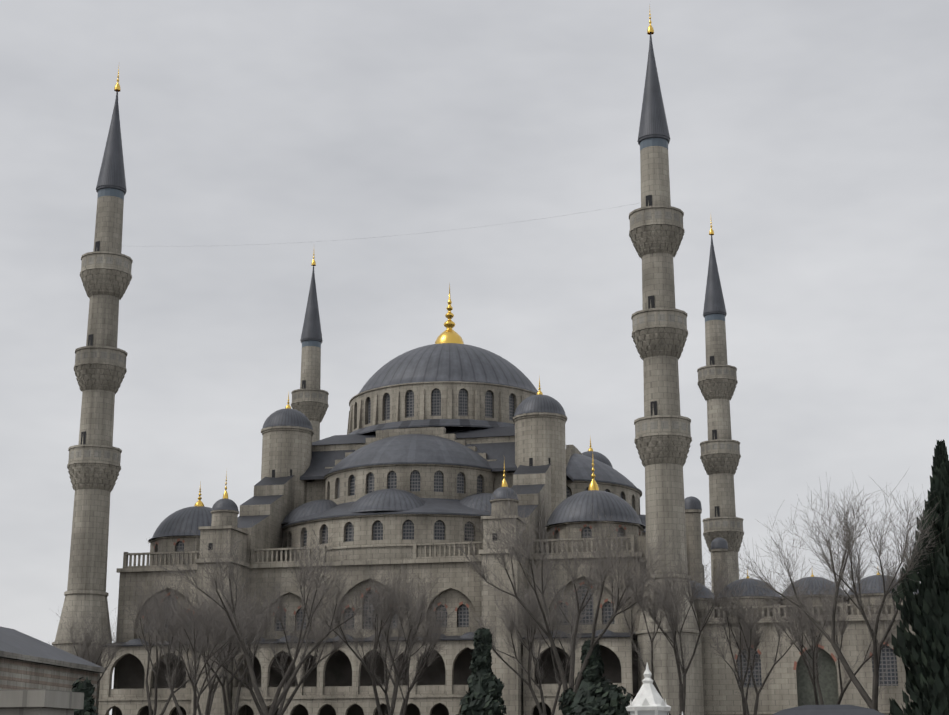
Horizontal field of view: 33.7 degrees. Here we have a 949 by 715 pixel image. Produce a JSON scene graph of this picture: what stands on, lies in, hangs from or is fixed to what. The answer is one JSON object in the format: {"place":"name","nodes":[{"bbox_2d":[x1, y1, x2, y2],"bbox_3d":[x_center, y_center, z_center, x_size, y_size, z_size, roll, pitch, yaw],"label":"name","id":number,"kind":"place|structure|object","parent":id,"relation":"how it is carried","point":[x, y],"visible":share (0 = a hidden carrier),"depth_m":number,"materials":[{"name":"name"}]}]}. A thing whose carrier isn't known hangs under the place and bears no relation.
{"place":"outdoors","nodes":[
{"label":"outdoors","id":0,"kind":"place"},
{"bbox_2d":[0,689,83,714],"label":"wall","id":1,"kind":"structure","parent":0,"point":[35,702],"depth_m":22.92,"materials":[{"name":"stone"}]},
{"bbox_2d":[0,0,948,714],"label":"sky","id":2,"kind":"structure","parent":0,"point":[812,136],"materials":[{"name":"grey"}]},
{"label":"ground","id":3,"kind":"structure","parent":0,"visible":0},
{"bbox_2d":[0,626,104,706],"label":"outbuilding","id":4,"kind":"structure","parent":3,"relation":"on","point":[28,662],"depth_m":92.05,"materials":[{"name":"stone"}]},
{"bbox_2d":[71,677,98,714],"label":"evergreen tree","id":5,"kind":"object","parent":3,"relation":"on","point":[86,688],"visible":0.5,"depth_m":69.63,"materials":[{"name":"green plant"}]},
{"bbox_2d":[47,603,132,697],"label":"bare tree","id":6,"kind":"object","parent":3,"relation":"on","point":[87,653],"visible":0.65,"depth_m":124.67,"materials":[{"name":"brown plant"}]},
{"bbox_2d":[52,69,132,714],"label":"minaret","id":7,"kind":"object","parent":3,"relation":"on","point":[94,460],"visible":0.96,"depth_m":143.23,"materials":[{"name":"stone"}]},
{"bbox_2d":[225,203,637,245],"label":"cable","id":8,"kind":"object","parent":7,"relation":"attached to","point":[418,233],"visible":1,"depth_m":141.16,"materials":[{"name":"grey metal"}]},
{"bbox_2d":[122,555,216,714],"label":"bare tree","id":9,"kind":"object","parent":3,"relation":"on","point":[151,646],"visible":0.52,"depth_m":122.96,"materials":[{"name":"brown plant"}]},
{"bbox_2d":[139,577,269,714],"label":"bare tree","id":10,"kind":"object","parent":3,"relation":"on","point":[217,637],"visible":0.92,"depth_m":99.72,"materials":[{"name":"brown plant"}]},
{"bbox_2d":[139,579,278,714],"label":"bare tree","id":11,"kind":"object","parent":3,"relation":"on","point":[211,687],"visible":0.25,"depth_m":116.50,"materials":[{"name":"brown plant"}]},
{"bbox_2d":[173,574,291,714],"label":"bare tree","id":12,"kind":"object","parent":3,"relation":"on","point":[225,675],"visible":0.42,"depth_m":109.72,"materials":[{"name":"brown plant"}]},
{"bbox_2d":[191,471,294,714],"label":"buttress tower","id":13,"kind":"structure","parent":3,"relation":"on","point":[269,504],"depth_m":137.39,"materials":[{"name":"stone"}]},
{"bbox_2d":[136,506,407,714],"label":"bare tree","id":14,"kind":"object","parent":3,"relation":"on","point":[276,702],"visible":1,"depth_m":92.06,"materials":[{"name":"brown plant"}]},
{"bbox_2d":[171,570,373,714],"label":"bare tree","id":15,"kind":"object","parent":3,"relation":"on","point":[282,710],"visible":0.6,"depth_m":103.23,"materials":[{"name":"brown plant"}]},
{"bbox_2d":[291,252,328,441],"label":"minaret","id":16,"kind":"object","parent":3,"relation":"on","point":[310,399],"visible":0.29,"depth_m":201.38,"materials":[{"name":"stone"}]},
{"bbox_2d":[98,629,638,714],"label":"side gallery","id":17,"kind":"object","parent":3,"relation":"on","point":[338,684],"visible":0.5,"depth_m":131.70,"materials":[{"name":"stone"}]},
{"bbox_2d":[300,551,448,714],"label":"bare tree","id":18,"kind":"object","parent":3,"relation":"on","point":[390,607],"visible":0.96,"depth_m":95.25,"materials":[{"name":"brown plant"}]},
{"bbox_2d":[112,535,641,714],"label":"facade","id":19,"kind":"structure","parent":3,"relation":"on","point":[459,588],"depth_m":135.45,"materials":[{"name":"stone"}]},
{"bbox_2d":[332,579,466,714],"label":"bare tree","id":20,"kind":"object","parent":3,"relation":"on","point":[431,647],"visible":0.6,"depth_m":106.92,"materials":[{"name":"brown plant"}]},
{"bbox_2d":[457,627,506,714],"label":"evergreen tree","id":21,"kind":"object","parent":3,"relation":"on","point":[485,689],"visible":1,"depth_m":87.36,"materials":[{"name":"green plant"}]},
{"bbox_2d":[479,463,551,714],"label":"buttress tower","id":22,"kind":"structure","parent":3,"relation":"on","point":[512,690],"depth_m":129.20,"materials":[{"name":"stone"}]},
{"bbox_2d":[461,569,605,714],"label":"bare tree","id":23,"kind":"object","parent":3,"relation":"on","point":[527,620],"visible":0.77,"depth_m":102.02,"materials":[{"name":"brown plant"}]},
{"bbox_2d":[445,474,698,704],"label":"bare tree","id":24,"kind":"object","parent":3,"relation":"on","point":[600,574],"visible":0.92,"depth_m":87.95,"materials":[{"name":"brown plant"}]},
{"bbox_2d":[558,639,632,714],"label":"evergreen tree","id":25,"kind":"object","parent":3,"relation":"on","point":[596,694],"visible":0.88,"depth_m":85.70,"materials":[{"name":"green plant"}]},
{"bbox_2d":[626,663,670,714],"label":"kiosk","id":26,"kind":"object","parent":3,"relation":"on","point":[648,700],"visible":1,"depth_m":16.29,"materials":[{"name":"white paint"}]},
{"bbox_2d":[629,11,703,714],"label":"minaret","id":27,"kind":"object","parent":3,"relation":"on","point":[663,440],"visible":0.96,"depth_m":130.93,"materials":[{"name":"stone"}]},
{"bbox_2d":[637,536,704,604],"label":"hall shell","id":28,"kind":"object","parent":3,"relation":"on","point":[641,539],"visible":0.02,"depth_m":130.96,"materials":[{"name":"stone"}]},
{"bbox_2d":[148,481,211,564],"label":"corner dome","id":29,"kind":"object","parent":28,"relation":"on","point":[183,523],"visible":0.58,"depth_m":143.75,"materials":[{"name":"stone"}]},
{"bbox_2d":[281,434,496,561],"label":"half dome","id":30,"kind":"structure","parent":28,"relation":"on","point":[392,498],"depth_m":143.71,"materials":[{"name":"stone"}]},
{"bbox_2d":[300,426,582,502],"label":"block","id":31,"kind":"structure","parent":28,"relation":"on","point":[495,446],"depth_m":151.82,"materials":[{"name":"stone"}]},
{"bbox_2d":[261,394,313,508],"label":"turret","id":32,"kind":"object","parent":31,"relation":"on","point":[287,432],"visible":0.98,"depth_m":152.25,"materials":[{"name":"stone"}]},
{"bbox_2d":[347,285,537,434],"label":"dome","id":33,"kind":"structure","parent":31,"relation":"on","point":[449,379],"depth_m":158.13,"materials":[{"name":"metal"}]},
{"bbox_2d":[513,375,566,511],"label":"turret","id":34,"kind":"object","parent":31,"relation":"on","point":[539,419],"visible":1,"depth_m":146.35,"materials":[{"name":"stone"}]},
{"bbox_2d":[582,438,612,467],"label":"dome","id":35,"kind":"structure","parent":31,"relation":"on","point":[598,456],"depth_m":174.79,"materials":[{"name":"metal"}]},
{"bbox_2d":[542,459,645,552],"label":"corner dome","id":36,"kind":"object","parent":28,"relation":"on","point":[580,508],"visible":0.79,"depth_m":135.29,"materials":[{"name":"stone"}]},
{"bbox_2d":[566,453,645,535],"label":"half dome","id":37,"kind":"structure","parent":28,"relation":"on","point":[607,478],"depth_m":155.22,"materials":[{"name":"metal"}]},
{"bbox_2d":[598,538,760,714],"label":"bare tree","id":38,"kind":"object","parent":3,"relation":"on","point":[666,602],"visible":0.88,"depth_m":85.80,"materials":[{"name":"brown plant"}]},
{"bbox_2d":[697,220,743,592],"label":"minaret","id":39,"kind":"object","parent":3,"relation":"on","point":[720,456],"visible":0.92,"depth_m":186.71,"materials":[{"name":"stone"}]},
{"bbox_2d":[699,564,816,714],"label":"bare tree","id":40,"kind":"object","parent":3,"relation":"on","point":[746,638],"visible":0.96,"depth_m":86.52,"materials":[{"name":"brown plant"}]},
{"bbox_2d":[690,569,918,714],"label":"courtyard wall","id":41,"kind":"structure","parent":3,"relation":"on","point":[789,685],"depth_m":125.85,"materials":[{"name":"stone"}]},
{"bbox_2d":[684,496,702,584],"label":"stair turret","id":42,"kind":"object","parent":41,"relation":"on","point":[693,509],"visible":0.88,"depth_m":142.44,"materials":[{"name":"stone"}]},
{"bbox_2d":[711,537,727,591],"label":"stair turret","id":43,"kind":"object","parent":41,"relation":"on","point":[719,545],"visible":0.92,"depth_m":169.16,"materials":[{"name":"stone"}]},
{"bbox_2d":[708,470,948,711],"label":"bare tree","id":44,"kind":"object","parent":3,"relation":"on","point":[877,645],"visible":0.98,"depth_m":82.09,"materials":[{"name":"brown plant"}]},
{"bbox_2d":[772,705,884,714],"bbox_3d":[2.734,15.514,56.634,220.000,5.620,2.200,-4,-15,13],"label":"domed roof","id":45,"kind":"structure","parent":3,"relation":"on","point":[828,710],"depth_m":54.58,"materials":[{"name":"stone"}]},
{"bbox_2d":[760,565,911,704],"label":"bare tree","id":46,"kind":"object","parent":3,"relation":"on","point":[812,635],"visible":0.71,"depth_m":90.20,"materials":[{"name":"brown plant"}]},
{"bbox_2d":[889,439,948,714],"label":"cypress tree","id":47,"kind":"object","parent":3,"relation":"on","point":[923,652],"visible":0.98,"depth_m":80.17,"materials":[{"name":"green plant"}]}
]}

